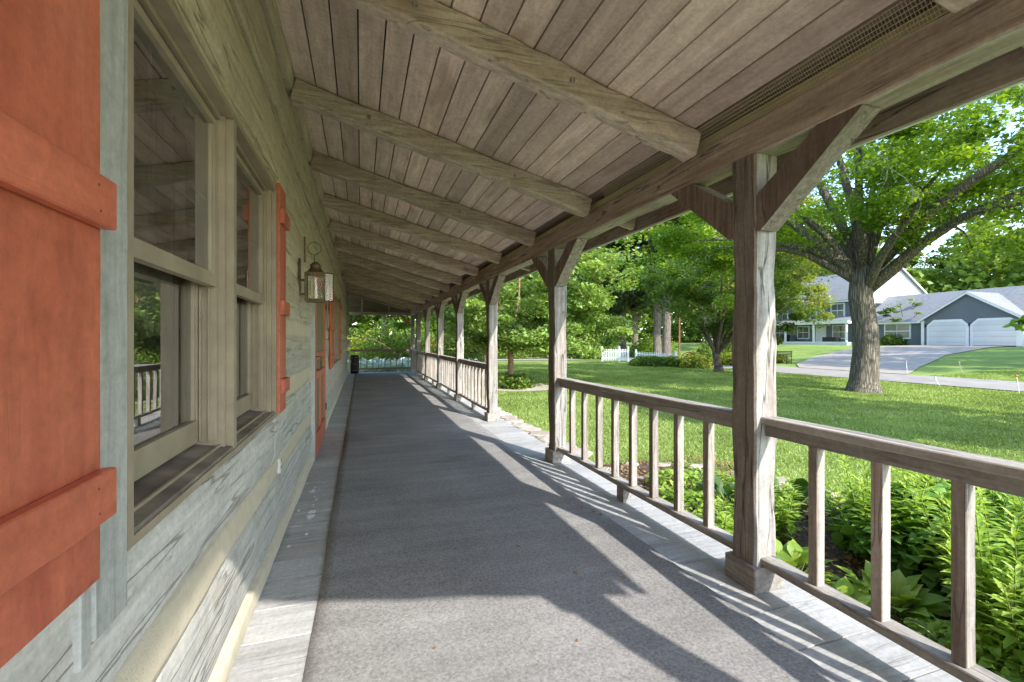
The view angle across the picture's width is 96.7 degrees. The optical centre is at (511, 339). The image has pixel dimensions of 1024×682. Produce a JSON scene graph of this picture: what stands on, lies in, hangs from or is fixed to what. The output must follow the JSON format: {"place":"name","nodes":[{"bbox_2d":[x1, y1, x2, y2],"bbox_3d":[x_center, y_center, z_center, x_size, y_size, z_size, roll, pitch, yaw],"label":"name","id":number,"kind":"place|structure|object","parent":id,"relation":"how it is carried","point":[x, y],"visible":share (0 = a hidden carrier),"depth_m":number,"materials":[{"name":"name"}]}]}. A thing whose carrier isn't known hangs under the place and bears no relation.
{"place":"outdoors","nodes":[
{"label":"outdoors","id":0,"kind":"place"},
{"bbox_2d":[477,398,592,456],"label":"flagstone path","id":1,"kind":"structure","parent":0,"point":[529,429],"depth_m":7.78,"materials":[{"name":"beige stone"}]},
{"bbox_2d":[476,359,612,359],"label":"side road","id":2,"kind":"structure","parent":0,"point":[547,359],"depth_m":38.20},
{"bbox_2d":[350,340,1023,506],"bbox_3d":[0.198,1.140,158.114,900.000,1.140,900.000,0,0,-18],"label":"ground","id":3,"kind":"structure","parent":0,"point":[989,359],"depth_m":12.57,"materials":[{"name":"green plant"}]},
{"bbox_2d":[0,0,350,681],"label":"log house","id":4,"kind":"structure","parent":3,"relation":"on","point":[157,461],"depth_m":1.32,"materials":[{"name":"beige wood"}]},
{"bbox_2d":[127,0,276,550],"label":"window","id":5,"kind":"structure","parent":4,"relation":"in","point":[223,265],"depth_m":1.78,"materials":[{"name":"beige paint"}]},
{"bbox_2d":[299,237,333,302],"bbox_3d":[-1.700,-0.608,3.966,0.282,0.565,0.162,0,0,-18],"label":"wall lantern","id":6,"kind":"object","parent":4,"relation":"attached to","point":[315,269],"depth_m":3.93,"materials":[{"name":"brown metal"}]},
{"bbox_2d":[325,272,333,301],"bbox_3d":[-1.584,-0.455,3.939,0.081,0.250,0.010,0,0,-38],"label":"lantern door","id":7,"kind":"structure","parent":6,"relation":"in","point":[325,272],"depth_m":3.96,"materials":[{"name":"clear glass"}]},
{"bbox_2d":[315,276,326,457],"bbox_3d":[-2.393,0.278,5.733,0.100,2.065,1.486,0,0,-18],"label":"screen door","id":8,"kind":"structure","parent":4,"relation":"in","point":[320,308],"depth_m":5.68,"materials":[{"name":"red paint"}]},
{"bbox_2d":[326,285,327,330],"bbox_3d":[-2.913,-0.480,6.883,0.208,0.700,0.540,0,0,-18],"label":"window","id":9,"kind":"structure","parent":4,"relation":"in","point":[326,285],"depth_m":7.14,"materials":[{"name":"beige paint"}]},
{"bbox_2d":[334,292,338,364],"bbox_3d":[-3.790,-0.220,9.526,0.208,1.420,2.230,0,0,-18],"label":"window","id":10,"kind":"structure","parent":4,"relation":"in","point":[336,302],"depth_m":10.54,"materials":[{"name":"beige paint"}]},
{"bbox_2d":[347,327,384,361],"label":"shrub","id":11,"kind":"object","parent":3,"relation":"on","point":[353,340],"visible":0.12,"depth_m":31.20,"materials":[{"name":"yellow plant"}]},
{"bbox_2d":[359,357,377,370],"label":"hosta","id":12,"kind":"object","parent":3,"relation":"on","point":[370,360],"visible":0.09,"depth_m":21.86,"materials":[{"name":"green plant"}]},
{"bbox_2d":[359,360,390,371],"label":"hosta","id":13,"kind":"object","parent":3,"relation":"on","point":[374,364],"visible":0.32,"depth_m":19.86,"materials":[{"name":"green plant"}]},
{"bbox_2d":[362,358,387,371],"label":"hosta","id":14,"kind":"object","parent":3,"relation":"on","point":[376,360],"visible":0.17,"depth_m":20.84,"materials":[{"name":"green plant"}]},
{"bbox_2d":[351,315,424,361],"bbox_3d":[-7.960,0.001,29.993,5.169,3.252,5.015,0,0,-18],"label":"shrub","id":15,"kind":"object","parent":3,"relation":"on","point":[385,339],"visible":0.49,"depth_m":29.25,"materials":[{"name":"green plant"}]},
{"bbox_2d":[382,315,394,335],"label":"woodland tree","id":16,"kind":"object","parent":3,"relation":"on","point":[388,316],"visible":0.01,"depth_m":41.79,"materials":[{"name":"green plant"}]},
{"bbox_2d":[374,360,404,371],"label":"hosta","id":17,"kind":"object","parent":3,"relation":"on","point":[393,362],"visible":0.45,"depth_m":20.11,"materials":[{"name":"green plant"}]},
{"bbox_2d":[347,294,433,358],"bbox_3d":[-6.477,-1.261,25.294,8.738,5.928,6.258,0,0,-18],"label":"redbud tree","id":18,"kind":"object","parent":3,"relation":"on","point":[357,329],"visible":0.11,"depth_m":25.25,"materials":[{"name":"green plant"}]},
{"bbox_2d":[385,358,405,371],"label":"hosta","id":19,"kind":"object","parent":3,"relation":"on","point":[397,362],"visible":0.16,"depth_m":21.33,"materials":[{"name":"green plant"}]},
{"bbox_2d":[392,358,410,371],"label":"hosta","id":20,"kind":"object","parent":3,"relation":"on","point":[407,364],"visible":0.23,"depth_m":20.33,"materials":[{"name":"green plant"}]},
{"bbox_2d":[376,322,446,359],"bbox_3d":[-6.778,0.205,31.087,4.575,2.853,5.274,0,0,10],"label":"shrub","id":21,"kind":"object","parent":3,"relation":"on","point":[422,343],"visible":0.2,"depth_m":30.27,"materials":[{"name":"green plant"}]},
{"bbox_2d":[421,330,446,352],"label":"shrub","id":22,"kind":"object","parent":3,"relation":"on","point":[432,343],"visible":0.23,"depth_m":26.87,"materials":[{"name":"green plant"}]},
{"bbox_2d":[409,300,510,350],"bbox_3d":[-6.171,-4.853,40.341,11.867,13.268,12.048,0,0,-18],"label":"woodland tree","id":23,"kind":"object","parent":3,"relation":"on","point":[432,325],"visible":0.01,"depth_m":37.64,"materials":[{"name":"green plant"}]},
{"bbox_2d":[435,339,485,374],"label":"shrub","id":24,"kind":"object","parent":3,"relation":"on","point":[448,352],"visible":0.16,"depth_m":19.83,"materials":[{"name":"green plant"}]},
{"bbox_2d":[430,280,536,362],"bbox_3d":[-1.756,-1.502,23.344,5.593,6.561,7.172,0,0,11],"label":"lilac tree","id":25,"kind":"object","parent":3,"relation":"on","point":[503,301],"visible":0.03,"depth_m":22.94,"materials":[{"name":"green plant"}]},
{"bbox_2d":[479,345,532,358],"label":"shrub","id":26,"kind":"object","parent":3,"relation":"on","point":[518,355],"visible":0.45,"depth_m":40.36,"materials":[{"name":"green plant"}]},
{"bbox_2d":[477,272,547,356],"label":"woodland tree","id":27,"kind":"object","parent":3,"relation":"on","point":[527,277],"visible":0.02,"depth_m":41.28,"materials":[{"name":"green plant"}]},
{"bbox_2d":[484,384,548,390],"bbox_3d":[0.265,1.553,14.969,2.579,0.035,2.110,0,0,-18],"label":"mulch ring","id":28,"kind":"object","parent":3,"relation":"on","point":[539,387],"visible":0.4,"depth_m":14.49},
{"bbox_2d":[498,372,535,389],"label":"shrub","id":29,"kind":"object","parent":28,"relation":"on","point":[506,380],"visible":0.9,"depth_m":14.52,"materials":[{"name":"green plant"}]},
{"bbox_2d":[397,231,648,375],"bbox_3d":[0.202,-1.854,15.872,8.970,7.182,6.600,0,0,1],"label":"dogwood tree","id":30,"kind":"object","parent":3,"relation":"on","point":[528,330],"visible":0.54,"depth_m":14.74,"materials":[{"name":"green plant"}]},
{"bbox_2d":[526,350,572,357],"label":"shrub","id":31,"kind":"object","parent":3,"relation":"on","point":[537,356],"visible":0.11,"depth_m":41.76,"materials":[{"name":"green plant"}]},
{"bbox_2d":[509,274,601,352],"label":"woodland tree","id":32,"kind":"object","parent":3,"relation":"on","point":[574,276],"depth_m":48.06,"materials":[{"name":"green plant"}]},
{"bbox_2d":[526,247,649,334],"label":"woodland tree","id":33,"kind":"object","parent":3,"relation":"on","point":[620,309],"visible":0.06,"depth_m":45.04,"materials":[{"name":"green plant"}]},
{"bbox_2d":[567,344,621,359],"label":"shrub","id":34,"kind":"object","parent":3,"relation":"on","point":[574,356],"visible":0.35,"depth_m":39.04,"materials":[{"name":"green plant"}]},
{"bbox_2d":[602,346,628,360],"bbox_3d":[8.098,1.096,35.700,2.127,1.187,0.138,0,0,18],"label":"picket fence","id":35,"kind":"object","parent":3,"relation":"on","point":[619,351],"visible":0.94,"depth_m":35.58,"materials":[{"name":"white paint"}]},
{"bbox_2d":[583,230,654,356],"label":"tree","id":36,"kind":"object","parent":3,"relation":"on","point":[635,304],"visible":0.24,"depth_m":43.47,"materials":[{"name":"green plant"}]},
{"bbox_2d":[226,0,1023,681],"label":"covered porch","id":37,"kind":"object","parent":3,"relation":"on","point":[464,150],"visible":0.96,"depth_m":2.52,"materials":[{"name":"grey wood"}]},
{"bbox_2d":[350,355,358,373],"bbox_3d":[-6.220,0.968,17.976,0.362,0.720,0.356,0,0,-18],"label":"rain barrel","id":38,"kind":"object","parent":37,"relation":"on","point":[354,360],"visible":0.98,"depth_m":17.83,"materials":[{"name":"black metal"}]},
{"bbox_2d":[303,372,840,681],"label":"carpet runner","id":39,"kind":"object","parent":37,"relation":"on","point":[441,507],"visible":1,"depth_m":2.47,"materials":[{"name":"grey carpet"}]},
{"bbox_2d":[627,356,658,366],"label":"shrub","id":40,"kind":"object","parent":3,"relation":"on","point":[638,361],"visible":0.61,"depth_m":28.77,"materials":[{"name":"green plant"}]},
{"bbox_2d":[612,252,683,347],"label":"woodland tree","id":41,"kind":"object","parent":3,"relation":"on","point":[635,317],"visible":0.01,"depth_m":54.72,"materials":[{"name":"green plant"}]},
{"bbox_2d":[626,333,680,356],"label":"shrub","id":42,"kind":"object","parent":3,"relation":"on","point":[643,346],"visible":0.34,"depth_m":43.26,"materials":[{"name":"green plant"}]},
{"bbox_2d":[635,349,676,357],"bbox_3d":[9.948,1.187,31.850,0.169,1.007,5.584,0,0,-12],"label":"picket fence","id":43,"kind":"object","parent":3,"relation":"on","point":[649,354],"visible":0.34,"depth_m":32.17,"materials":[{"name":"white paint"}]},
{"bbox_2d":[599,215,723,356],"bbox_3d":[12.825,-5.594,40.237,10.368,14.868,9.371,0,0,9],"label":"tree","id":44,"kind":"object","parent":3,"relation":"on","point":[657,335],"visible":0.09,"depth_m":39.73,"materials":[{"name":"green plant"}]},
{"bbox_2d":[645,355,679,366],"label":"shrub","id":45,"kind":"object","parent":3,"relation":"on","point":[669,361],"visible":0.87,"depth_m":28.28,"materials":[{"name":"green plant"}]},
{"bbox_2d":[658,462,670,466],"bbox_3d":[1.877,1.561,5.632,0.192,0.078,0.126,0,0,-18],"label":"edging stone","id":46,"kind":"object","parent":3,"relation":"on","point":[662,464],"visible":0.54,"depth_m":5.59,"materials":[{"name":"grey stone"}]},
{"bbox_2d":[619,211,732,356],"bbox_3d":[13.147,-5.882,36.839,9.511,15.445,9.367,0,0,-18],"label":"woodland tree","id":47,"kind":"object","parent":3,"relation":"on","point":[663,258],"visible":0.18,"depth_m":35.85,"materials":[{"name":"green plant"}]},
{"bbox_2d":[678,318,680,357],"bbox_3d":[12.142,0.050,33.006,0.148,3.280,0.148,0,0,4],"label":"rusty pole","id":48,"kind":"object","parent":3,"relation":"on","point":[679,340],"visible":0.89,"depth_m":32.95,"materials":[{"name":"metal"}]},
{"bbox_2d":[347,204,1023,346],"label":"woods","id":49,"kind":"object","parent":3,"relation":"on","point":[952,275],"visible":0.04,"depth_m":69.70,"materials":[{"name":"green plant"}]},
{"bbox_2d":[677,354,713,367],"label":"shrub","id":50,"kind":"object","parent":3,"relation":"on","point":[699,361],"visible":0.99,"depth_m":27.02,"materials":[{"name":"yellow plant"}]},
{"bbox_2d":[689,464,702,470],"bbox_3d":[2.235,1.553,5.485,0.224,0.096,0.173,0,0,-39],"label":"edging stone","id":51,"kind":"object","parent":3,"relation":"on","point":[697,465],"visible":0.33,"depth_m":5.48,"materials":[{"name":"grey stone"}]},
{"bbox_2d":[685,345,728,359],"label":"shrub","id":52,"kind":"object","parent":3,"relation":"on","point":[707,352],"visible":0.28,"depth_m":35.70,"materials":[{"name":"green plant"}]},
{"bbox_2d":[695,338,731,353],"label":"shrub","id":53,"kind":"object","parent":3,"relation":"on","point":[728,348],"visible":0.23,"depth_m":43.33,"materials":[{"name":"green plant"}]},
{"bbox_2d":[695,228,734,345],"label":"woodland tree","id":54,"kind":"object","parent":3,"relation":"on","point":[725,289],"visible":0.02,"depth_m":51.41,"materials":[{"name":"green plant"}]},
{"bbox_2d":[708,352,731,365],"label":"shrub","id":55,"kind":"object","parent":3,"relation":"on","point":[726,358],"visible":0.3,"depth_m":29.64,"materials":[{"name":"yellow plant"}]},
{"bbox_2d":[632,249,839,372],"bbox_3d":[10.713,-1.594,23.237,9.613,6.872,7.466,0,0,27],"label":"crabapple tree","id":56,"kind":"object","parent":3,"relation":"on","point":[680,290],"visible":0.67,"depth_m":22.58,"materials":[{"name":"green plant"}]},
{"bbox_2d":[714,232,825,306],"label":"woodland tree","id":57,"kind":"object","parent":3,"relation":"on","point":[807,294],"visible":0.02,"depth_m":55.81,"materials":[{"name":"green plant"}]},
{"bbox_2d":[705,195,839,320],"bbox_3d":[14.576,-3.364,24.969,6.397,10.408,6.445,0,0,-18],"label":"honeylocust tree","id":58,"kind":"object","parent":3,"relation":"on","point":[820,299],"visible":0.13,"depth_m":24.58,"materials":[{"name":"green plant"}]},
{"bbox_2d":[603,454,950,641],"bbox_3d":[2.786,1.555,2.242,2.300,0.010,7.500,0,0,-18],"label":"garden bed","id":59,"kind":"object","parent":3,"relation":"on","point":[831,554],"visible":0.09,"depth_m":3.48,"materials":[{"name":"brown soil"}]},
{"bbox_2d":[659,481,690,502],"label":"leafy perennial","id":60,"kind":"object","parent":59,"relation":"on","point":[668,494],"visible":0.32,"depth_m":4.10,"materials":[{"name":"green plant"}]},
{"bbox_2d":[645,466,734,498],"bbox_3d":[1.901,1.466,4.747,1.058,0.216,0.841,0,0,-18],"label":"garden vine","id":61,"kind":"object","parent":59,"relation":"on","point":[691,473],"visible":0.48,"depth_m":4.74,"materials":[{"name":"green plant"}]},
{"bbox_2d":[658,488,733,515],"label":"garden vine","id":62,"kind":"object","parent":59,"relation":"on","point":[692,493],"visible":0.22,"depth_m":4.03,"materials":[{"name":"green plant"}]},
{"bbox_2d":[691,509,733,533],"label":"garden vine","id":63,"kind":"object","parent":59,"relation":"on","point":[702,515],"visible":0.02,"depth_m":3.71,"materials":[{"name":"green plant"}]},
{"bbox_2d":[691,474,734,516],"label":"hosta","id":64,"kind":"object","parent":59,"relation":"on","point":[726,489],"visible":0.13,"depth_m":4.29,"materials":[{"name":"green plant"}]},
{"bbox_2d":[695,490,733,533],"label":"leafy perennial","id":65,"kind":"object","parent":59,"relation":"on","point":[723,524],"visible":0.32,"depth_m":3.39,"materials":[{"name":"green plant"}]},
{"bbox_2d":[774,476,806,541],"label":"leafy perennial","id":66,"kind":"object","parent":59,"relation":"on","point":[783,510],"visible":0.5,"depth_m":3.47,"materials":[{"name":"green plant"}]},
{"bbox_2d":[774,477,838,516],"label":"hosta","id":67,"kind":"object","parent":59,"relation":"on","point":[803,482],"visible":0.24,"depth_m":4.04,"materials":[{"name":"green plant"}]},
{"bbox_2d":[775,539,840,586],"bbox_3d":[1.813,1.473,2.949,0.549,0.242,0.554,0,0,-2],"label":"hosta","id":68,"kind":"object","parent":59,"relation":"on","point":[794,553],"visible":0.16,"depth_m":3.03,"materials":[{"name":"green plant"}]},
{"bbox_2d":[825,470,870,530],"bbox_3d":[2.699,1.285,3.559,0.537,0.572,0.518,0,0,11],"label":"leafy perennial","id":69,"kind":"object","parent":59,"relation":"on","point":[831,505],"visible":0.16,"depth_m":3.61,"materials":[{"name":"green plant"}]},
{"bbox_2d":[832,576,892,616],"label":"hosta","id":70,"kind":"object","parent":59,"relation":"on","point":[844,585],"visible":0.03,"depth_m":2.57,"materials":[{"name":"green plant"}]},
{"bbox_2d":[827,455,937,571],"bbox_3d":[2.550,1.199,3.132,0.628,0.744,0.620,0,0,-18],"label":"leafy perennial","id":71,"kind":"object","parent":59,"relation":"on","point":[907,505],"visible":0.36,"depth_m":3.04,"materials":[{"name":"green plant"}]},
{"bbox_2d":[827,560,950,629],"bbox_3d":[2.143,1.466,2.610,0.613,0.229,0.603,0,0,-18],"label":"hosta","id":72,"kind":"object","parent":59,"relation":"on","point":[906,592],"visible":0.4,"depth_m":2.54,"materials":[{"name":"green plant"}]},
{"bbox_2d":[890,466,950,518],"bbox_3d":[3.005,1.210,3.253,0.618,0.726,0.586,0,0,-42],"label":"leafy perennial","id":73,"kind":"object","parent":59,"relation":"on","point":[901,472],"visible":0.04,"depth_m":3.36,"materials":[{"name":"green plant"}]},
{"bbox_2d":[825,474,1022,611],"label":"perennials","id":74,"kind":"object","parent":59,"relation":"on","point":[905,559],"visible":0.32,"depth_m":2.89,"materials":[{"name":"green plant"}]},
{"bbox_2d":[896,616,1023,681],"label":"garden vine","id":75,"kind":"object","parent":59,"relation":"on","point":[938,631],"visible":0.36,"depth_m":2.06,"materials":[{"name":"green plant"}]},
{"bbox_2d":[906,475,1023,603],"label":"leafy perennial","id":76,"kind":"object","parent":59,"relation":"on","point":[933,529],"visible":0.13,"depth_m":2.60,"materials":[{"name":"green plant"}]},
{"bbox_2d":[935,483,1023,653],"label":"leafy perennial","id":77,"kind":"object","parent":59,"relation":"on","point":[1014,574],"visible":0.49,"depth_m":2.19,"materials":[{"name":"green plant"}]},
{"bbox_2d":[935,481,1023,541],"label":"garden vine","id":78,"kind":"object","parent":59,"relation":"on","point":[1007,503],"visible":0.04,"depth_m":2.96,"materials":[{"name":"green plant"}]},
{"bbox_2d":[950,487,1023,541],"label":"leafy perennial","id":79,"kind":"object","parent":59,"relation":"on","point":[993,498],"visible":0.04,"depth_m":2.90,"materials":[{"name":"green plant"}]},
{"bbox_2d":[975,555,1023,665],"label":"leafy perennial","id":80,"kind":"object","parent":59,"relation":"on","point":[1009,642],"visible":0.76,"depth_m":1.99,"materials":[{"name":"green plant"}]},
{"bbox_2d":[976,658,1023,681],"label":"garden vine","id":81,"kind":"object","parent":59,"relation":"on","point":[1013,677],"visible":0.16,"depth_m":1.88,"materials":[{"name":"green plant"}]},
{"bbox_2d":[1001,460,1023,535],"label":"leafy perennial","id":82,"kind":"object","parent":59,"relation":"on","point":[1021,502],"visible":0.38,"depth_m":2.61,"materials":[{"name":"green plant"}]},
{"bbox_2d":[776,355,789,362],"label":"shrub","id":83,"kind":"object","parent":3,"relation":"on","point":[781,360],"visible":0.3,"depth_m":32.17,"materials":[{"name":"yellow plant"}]},
{"bbox_2d":[776,477,790,486],"bbox_3d":[2.890,1.555,4.912,0.245,0.104,0.182,0,0,-18],"label":"edging stone","id":84,"kind":"object","parent":3,"relation":"on","point":[782,480],"visible":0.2,"depth_m":4.89,"materials":[{"name":"grey stone"}]},
{"bbox_2d":[776,351,791,363],"bbox_3d":[18.670,1.209,31.485,0.515,0.920,1.200,0,0,-18],"label":"garden bench","id":85,"kind":"object","parent":3,"relation":"on","point":[786,357],"visible":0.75,"depth_m":31.32,"materials":[{"name":"black metal"}]},
{"bbox_2d":[793,266,833,276],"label":"woodland tree","id":86,"kind":"object","parent":3,"relation":"on","point":[825,270],"visible":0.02,"depth_m":66.81,"materials":[{"name":"green plant"}]},
{"bbox_2d":[649,83,1023,393],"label":"maple tree","id":87,"kind":"object","parent":3,"relation":"on","point":[844,250],"visible":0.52,"depth_m":13.49,"materials":[{"name":"green plant"}]},
{"bbox_2d":[880,334,908,344],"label":"shrub","id":88,"kind":"object","parent":3,"relation":"on","point":[888,339],"visible":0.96,"depth_m":46.92,"materials":[{"name":"green plant"}]},
{"bbox_2d":[876,298,921,320],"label":"ornamental tree","id":89,"kind":"object","parent":3,"relation":"on","point":[885,312],"visible":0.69,"depth_m":47.31,"materials":[{"name":"green plant"}]},
{"bbox_2d":[776,268,1023,346],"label":"neighbour house","id":90,"kind":"structure","parent":3,"relation":"on","point":[979,317],"depth_m":45.95,"materials":[{"name":"white"}]},
{"bbox_2d":[776,327,783,336],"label":"window","id":91,"kind":"structure","parent":90,"relation":"in","point":[778,332],"depth_m":61.25,"materials":[{"name":"white paint"}]},
{"bbox_2d":[777,311,787,319],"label":"window","id":92,"kind":"structure","parent":90,"relation":"in","point":[785,315],"depth_m":60.58,"materials":[{"name":"white paint"}]},
{"bbox_2d":[797,326,809,338],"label":"window","id":93,"kind":"structure","parent":90,"relation":"in","point":[805,332],"depth_m":57.85,"materials":[{"name":"white paint"}]},
{"bbox_2d":[806,305,816,317],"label":"window","id":94,"kind":"structure","parent":90,"relation":"in","point":[809,305],"depth_m":56.83,"materials":[{"name":"white paint"}]},
{"bbox_2d":[816,326,825,341],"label":"front door","id":95,"kind":"structure","parent":90,"relation":"in","point":[821,332],"depth_m":55.71,"materials":[{"name":"white paint"}]},
{"bbox_2d":[830,303,844,316],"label":"window","id":96,"kind":"structure","parent":90,"relation":"in","point":[838,309],"depth_m":53.61,"materials":[{"name":"white paint"}]},
{"bbox_2d":[832,325,844,338],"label":"window","id":97,"kind":"structure","parent":90,"relation":"in","point":[837,330],"depth_m":53.61,"materials":[{"name":"glass"}]},
{"bbox_2d":[884,323,910,338],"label":"window","id":98,"kind":"structure","parent":90,"relation":"in","point":[901,330],"depth_m":47.09,"materials":[{"name":"glass"}]},
{"bbox_2d":[876,235,925,267],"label":"woodland tree","id":99,"kind":"object","parent":3,"relation":"on","point":[882,239],"visible":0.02,"depth_m":84.78,"materials":[{"name":"green plant"}]},
{"bbox_2d":[889,242,976,289],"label":"woodland tree","id":100,"kind":"object","parent":3,"relation":"on","point":[931,261],"visible":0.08,"depth_m":81.61,"materials":[{"name":"green plant"}]},
{"bbox_2d":[927,231,993,288],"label":"woodland tree","id":101,"kind":"object","parent":3,"relation":"on","point":[953,239],"visible":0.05,"depth_m":81.01,"materials":[{"name":"green plant"}]},
{"bbox_2d":[1003,315,1023,330],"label":"young sapling","id":102,"kind":"object","parent":3,"relation":"on","point":[1016,326],"visible":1,"depth_m":6.25,"materials":[{"name":"green plant"}]},
{"bbox_2d":[352,95,1023,339],"label":"sky","id":103,"kind":"structure","parent":0,"point":[947,235],"materials":[{"name":"white"}]},
{"bbox_2d":[617,357,1023,390],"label":"road","id":104,"kind":"structure","parent":0,"point":[983,383],"depth_m":19.00,"materials":[{"name":"grey asphalt"}]},
{"bbox_2d":[796,345,1001,373],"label":"driveway","id":105,"kind":"structure","parent":0,"point":[893,359],"depth_m":32.00,"materials":[{"name":"concrete"}]}
]}

